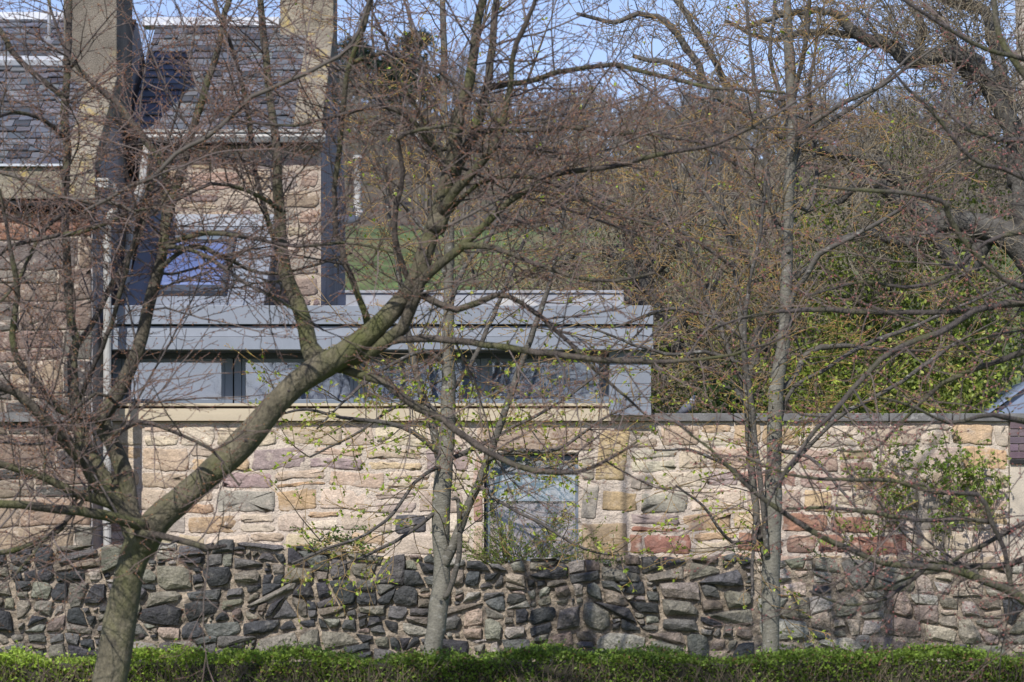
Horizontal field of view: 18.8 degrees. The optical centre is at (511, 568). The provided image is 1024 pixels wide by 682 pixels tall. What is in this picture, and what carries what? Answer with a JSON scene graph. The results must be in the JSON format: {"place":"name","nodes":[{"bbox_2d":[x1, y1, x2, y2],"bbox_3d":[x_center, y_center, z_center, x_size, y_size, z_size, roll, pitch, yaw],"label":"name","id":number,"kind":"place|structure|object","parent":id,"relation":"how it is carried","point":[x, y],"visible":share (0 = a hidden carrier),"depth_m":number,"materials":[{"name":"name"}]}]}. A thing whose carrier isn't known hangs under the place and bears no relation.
{"place":"outdoors","nodes":[
{"label":"outdoors","id":0,"kind":"place"},
{"bbox_2d":[0,0,152,548],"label":"stone house","id":1,"kind":"structure","parent":0,"point":[93,61],"depth_m":39.17,"materials":[{"name":"stone"}]},
{"bbox_2d":[129,0,362,304],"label":"slate house","id":2,"kind":"structure","parent":0,"point":[322,284],"depth_m":42.94,"materials":[{"name":"stone"}]},
{"bbox_2d":[0,0,1017,163],"label":"sky","id":3,"kind":"structure","parent":0,"point":[598,55],"materials":[{"name":"blue"}]},
{"bbox_2d":[343,103,1013,242],"bbox_3d":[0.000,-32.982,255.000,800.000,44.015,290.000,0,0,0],"label":"hillside","id":4,"kind":"structure","parent":0,"point":[472,218],"depth_m":170.03,"materials":[{"name":"green plant"}]},
{"bbox_2d":[337,36,381,129],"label":"pine tree","id":5,"kind":"object","parent":4,"relation":"on","point":[366,51],"visible":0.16,"depth_m":214.34,"materials":[{"name":"green plant"}]},
{"bbox_2d":[359,47,413,135],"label":"pine tree","id":6,"kind":"object","parent":4,"relation":"on","point":[379,63],"visible":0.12,"depth_m":211.32,"materials":[{"name":"green plant"}]},
{"bbox_2d":[378,26,453,121],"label":"pine tree","id":7,"kind":"object","parent":4,"relation":"on","point":[402,61],"visible":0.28,"depth_m":204.38,"materials":[{"name":"green plant"}]},
{"bbox_2d":[12,6,1017,232],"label":"woodland","id":8,"kind":"object","parent":4,"relation":"on","point":[670,115],"visible":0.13,"depth_m":156.63,"materials":[{"name":"brown plant"}]},
{"bbox_2d":[345,225,1020,410],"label":"meadow","id":9,"kind":"structure","parent":0,"point":[411,235],"depth_m":103.29,"materials":[{"name":"green plant"}]},
{"label":"ground","id":10,"kind":"structure","parent":0,"visible":0},
{"bbox_2d":[357,207,527,398],"bbox_3d":[-1.129,-2.634,59.627,4.463,8.579,4.829,0,0,0],"label":"bare tree","id":11,"kind":"object","parent":10,"relation":"on","point":[443,276],"visible":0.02,"depth_m":59.81,"materials":[{"name":"brown plant"}]},
{"bbox_2d":[0,0,896,681],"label":"lime tree","id":12,"kind":"object","parent":10,"relation":"on","point":[146,532],"visible":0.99,"depth_m":24.64,"materials":[{"name":"brown plant"}]},
{"bbox_2d":[224,0,695,655],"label":"young lime tree","id":13,"kind":"object","parent":10,"relation":"on","point":[444,546],"visible":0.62,"depth_m":33.87,"materials":[{"name":"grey plant"}]},
{"bbox_2d":[0,636,1023,681],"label":"hedge","id":14,"kind":"object","parent":10,"relation":"on","point":[839,664],"visible":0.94,"depth_m":27.60,"materials":[{"name":"green plant"}]},
{"bbox_2d":[0,539,1023,661],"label":"rubble wall","id":15,"kind":"structure","parent":10,"relation":"on","point":[581,604],"depth_m":38.47,"materials":[{"name":"grey stone"}]},
{"bbox_2d":[290,514,375,553],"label":"ivy","id":16,"kind":"object","parent":15,"relation":"on","point":[336,537],"visible":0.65,"depth_m":38.46,"materials":[{"name":"green plant"}]},
{"bbox_2d":[566,530,677,574],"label":"ivy","id":17,"kind":"object","parent":15,"relation":"attached to","point":[651,552],"visible":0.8,"depth_m":38.56,"materials":[{"name":"green plant"}]},
{"bbox_2d":[676,537,761,561],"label":"ivy","id":18,"kind":"object","parent":15,"relation":"attached to","point":[733,550],"visible":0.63,"depth_m":38.47,"materials":[{"name":"green plant"}]},
{"bbox_2d":[796,538,864,565],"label":"ivy","id":19,"kind":"object","parent":15,"relation":"on","point":[820,555],"visible":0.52,"depth_m":38.51,"materials":[{"name":"green plant"}]},
{"bbox_2d":[430,483,616,564],"bbox_3d":[0.250,0.243,39.218,2.674,2.716,1.319,0,0,0],"label":"shrub","id":20,"kind":"object","parent":10,"relation":"on","point":[504,559],"visible":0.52,"depth_m":39.30,"materials":[{"name":"green plant"}]},
{"bbox_2d":[102,413,1010,563],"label":"garden wall","id":21,"kind":"structure","parent":10,"relation":"on","point":[266,514],"depth_m":39.99,"materials":[{"name":"stone"}]},
{"bbox_2d":[111,214,652,421],"bbox_3d":[-1.690,-3.368,41.414,6.989,2.917,3.732,0,0,0],"label":"extension","id":22,"kind":"object","parent":21,"relation":"on","point":[231,384],"visible":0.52,"depth_m":40.05,"materials":[{"name":"grey metal"}]},
{"bbox_2d":[121,358,224,402],"bbox_3d":[-4.399,-2.440,40.285,1.348,0.587,0.170,0,0,0],"label":"window","id":23,"kind":"structure","parent":22,"relation":"in","point":[217,387],"depth_m":40.36,"materials":[{"name":"grey glass"}]},
{"bbox_2d":[149,230,234,295],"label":"roof window","id":24,"kind":"structure","parent":22,"relation":"in","point":[165,280],"depth_m":40.83,"materials":[{"name":"glass"}]},
{"bbox_2d":[242,358,353,402],"bbox_3d":[-2.782,-2.440,40.285,1.458,0.587,0.170,0,0,0],"label":"window","id":25,"kind":"structure","parent":22,"relation":"in","point":[345,386],"depth_m":40.36,"materials":[{"name":"grey glass"}]},
{"bbox_2d":[364,358,480,402],"bbox_3d":[-1.165,-2.440,40.285,1.513,0.587,0.170,0,0,0],"label":"window","id":26,"kind":"structure","parent":22,"relation":"in","point":[433,375],"depth_m":40.36,"materials":[{"name":"grey glass"}]},
{"bbox_2d":[489,358,602,402],"bbox_3d":[0.439,-2.440,40.285,1.485,0.587,0.170,0,0,0],"label":"window","id":27,"kind":"structure","parent":22,"relation":"in","point":[581,368],"depth_m":40.36,"materials":[{"name":"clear glass"}]},
{"bbox_2d":[485,455,577,562],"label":"window","id":28,"kind":"structure","parent":21,"relation":"in","point":[556,491],"depth_m":40.30,"materials":[{"name":"grey glass"}]},
{"bbox_2d":[676,395,696,412],"bbox_3d":[2.258,-2.122,40.120,0.288,0.268,0.128,0,0,0],"label":"pigeon","id":29,"kind":"object","parent":21,"relation":"on","point":[682,409],"visible":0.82,"depth_m":40.08,"materials":[{"name":"grey"}]},
{"bbox_2d":[437,116,796,412],"bbox_3d":[1.161,-2.953,52.008,7.502,9.224,6.160,0,0,0],"label":"bare tree","id":30,"kind":"object","parent":10,"relation":"on","point":[462,234],"visible":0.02,"depth_m":52.25,"materials":[{"name":"brown plant"}]},
{"bbox_2d":[467,197,825,413],"bbox_3d":[2.068,-2.124,50.593,5.855,7.560,5.337,0,0,-36],"label":"bare tree","id":31,"kind":"object","parent":10,"relation":"on","point":[654,320],"visible":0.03,"depth_m":50.11,"materials":[{"name":"brown plant"}]},
{"bbox_2d":[462,75,844,412],"bbox_3d":[2.882,-3.596,56.072,7.948,10.514,6.432,0,0,0],"label":"bare tree","id":32,"kind":"object","parent":10,"relation":"on","point":[548,230],"visible":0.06,"depth_m":55.76,"materials":[{"name":"brown plant"}]},
{"bbox_2d":[456,67,864,412],"bbox_3d":[2.157,-2.809,44.618,5.680,8.909,3.806,0,0,15],"label":"old fruit tree","id":33,"kind":"object","parent":10,"relation":"on","point":[630,270],"visible":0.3,"depth_m":44.41,"materials":[{"name":"brown plant"}]},
{"bbox_2d":[651,274,733,412],"bbox_3d":[2.419,-1.469,47.311,2.793,6.151,2.994,0,0,29],"label":"shrub","id":34,"kind":"object","parent":10,"relation":"on","point":[685,379],"visible":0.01,"depth_m":47.38,"materials":[{"name":"green plant"}]},
{"bbox_2d":[668,360,767,412],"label":"shrub","id":35,"kind":"object","parent":10,"relation":"on","point":[730,397],"visible":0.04,"depth_m":43.11,"materials":[{"name":"green plant"}]},
{"bbox_2d":[683,227,814,413],"bbox_3d":[3.069,-1.903,48.904,3.843,7.025,3.137,0,0,29],"label":"shrub","id":36,"kind":"object","parent":10,"relation":"on","point":[761,356],"visible":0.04,"depth_m":48.83,"materials":[{"name":"green plant"}]},
{"bbox_2d":[532,0,1023,661],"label":"young lime tree","id":37,"kind":"object","parent":10,"relation":"on","point":[768,538],"visible":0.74,"depth_m":33.94,"materials":[{"name":"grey plant"}]},
{"bbox_2d":[547,0,1023,323],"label":"old fruit tree","id":38,"kind":"object","parent":10,"relation":"on","point":[965,219],"visible":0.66,"depth_m":46.26,"materials":[{"name":"brown plant"}]},
{"bbox_2d":[584,63,1010,412],"bbox_3d":[4.591,-3.304,50.682,7.031,9.959,6.603,0,0,0],"label":"bare tree","id":39,"kind":"object","parent":10,"relation":"on","point":[715,188],"visible":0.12,"depth_m":50.27,"materials":[{"name":"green plant"}]},
{"bbox_2d":[644,0,1023,681],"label":"lime tree","id":40,"kind":"object","parent":10,"relation":"on","point":[958,568],"visible":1,"depth_m":23.83,"materials":[{"name":"brown plant"}]},
{"bbox_2d":[728,141,947,412],"bbox_3d":[3.781,-2.535,48.636,6.704,8.287,3.420,0,0,-21],"label":"shrub","id":41,"kind":"object","parent":10,"relation":"on","point":[840,275],"visible":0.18,"depth_m":48.38,"materials":[{"name":"green plant"}]},
{"bbox_2d":[755,280,923,412],"bbox_3d":[4.462,-1.224,43.447,2.940,5.667,2.380,0,0,0],"label":"shrub","id":42,"kind":"object","parent":10,"relation":"on","point":[854,366],"visible":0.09,"depth_m":43.62,"materials":[{"name":"green plant"}]},
{"bbox_2d":[690,149,1016,412],"bbox_3d":[5.437,-2.748,53.763,5.788,8.809,6.323,0,0,-39],"label":"bare tree","id":43,"kind":"object","parent":10,"relation":"on","point":[961,287],"visible":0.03,"depth_m":53.20,"materials":[{"name":"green plant"}]},
{"bbox_2d":[754,124,1020,412],"bbox_3d":[8.647,-3.231,56.650,6.843,9.772,9.167,0,0,44],"label":"bare tree","id":44,"kind":"object","parent":10,"relation":"on","point":[1019,345],"visible":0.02,"depth_m":56.44,"materials":[{"name":"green plant"}]},
{"bbox_2d":[792,76,1011,412],"bbox_3d":[6.172,-3.176,50.282,3.602,9.580,7.839,0,0,-20],"label":"shrub","id":45,"kind":"object","parent":10,"relation":"on","point":[895,280],"visible":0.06,"depth_m":49.41,"materials":[{"name":"green plant"}]},
{"bbox_2d":[798,246,1016,413],"bbox_3d":[5.914,-1.506,43.762,2.911,6.233,4.016,0,0,44],"label":"shrub","id":46,"kind":"object","parent":10,"relation":"on","point":[940,378],"visible":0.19,"depth_m":43.94,"materials":[{"name":"green plant"}]},
{"bbox_2d":[811,425,1011,562],"bbox_3d":[5.026,-0.158,39.861,2.867,3.518,1.195,0,0,14],"label":"climbing plant","id":47,"kind":"object","parent":10,"relation":"on","point":[969,475],"visible":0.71,"depth_m":39.71,"materials":[{"name":"green plant"}]},
{"bbox_2d":[881,127,1023,413],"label":"shrub","id":48,"kind":"object","parent":10,"relation":"on","point":[978,382],"visible":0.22,"depth_m":48.04,"materials":[{"name":"green plant"}]},
{"bbox_2d":[975,382,1023,412],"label":"shed","id":49,"kind":"structure","parent":10,"relation":"on","point":[1018,399],"depth_m":46.98,"materials":[{"name":"grey"}]},
{"bbox_2d":[998,0,1023,381],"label":"tree","id":50,"kind":"object","parent":10,"relation":"on","point":[1020,117],"visible":0.15,"depth_m":49.92,"materials":[{"name":"brown plant"}]},
{"bbox_2d":[1008,413,1023,559],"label":"boundary wall","id":51,"kind":"structure","parent":10,"relation":"on","point":[1016,455],"depth_m":39.98,"materials":[{"name":"beige stone"}]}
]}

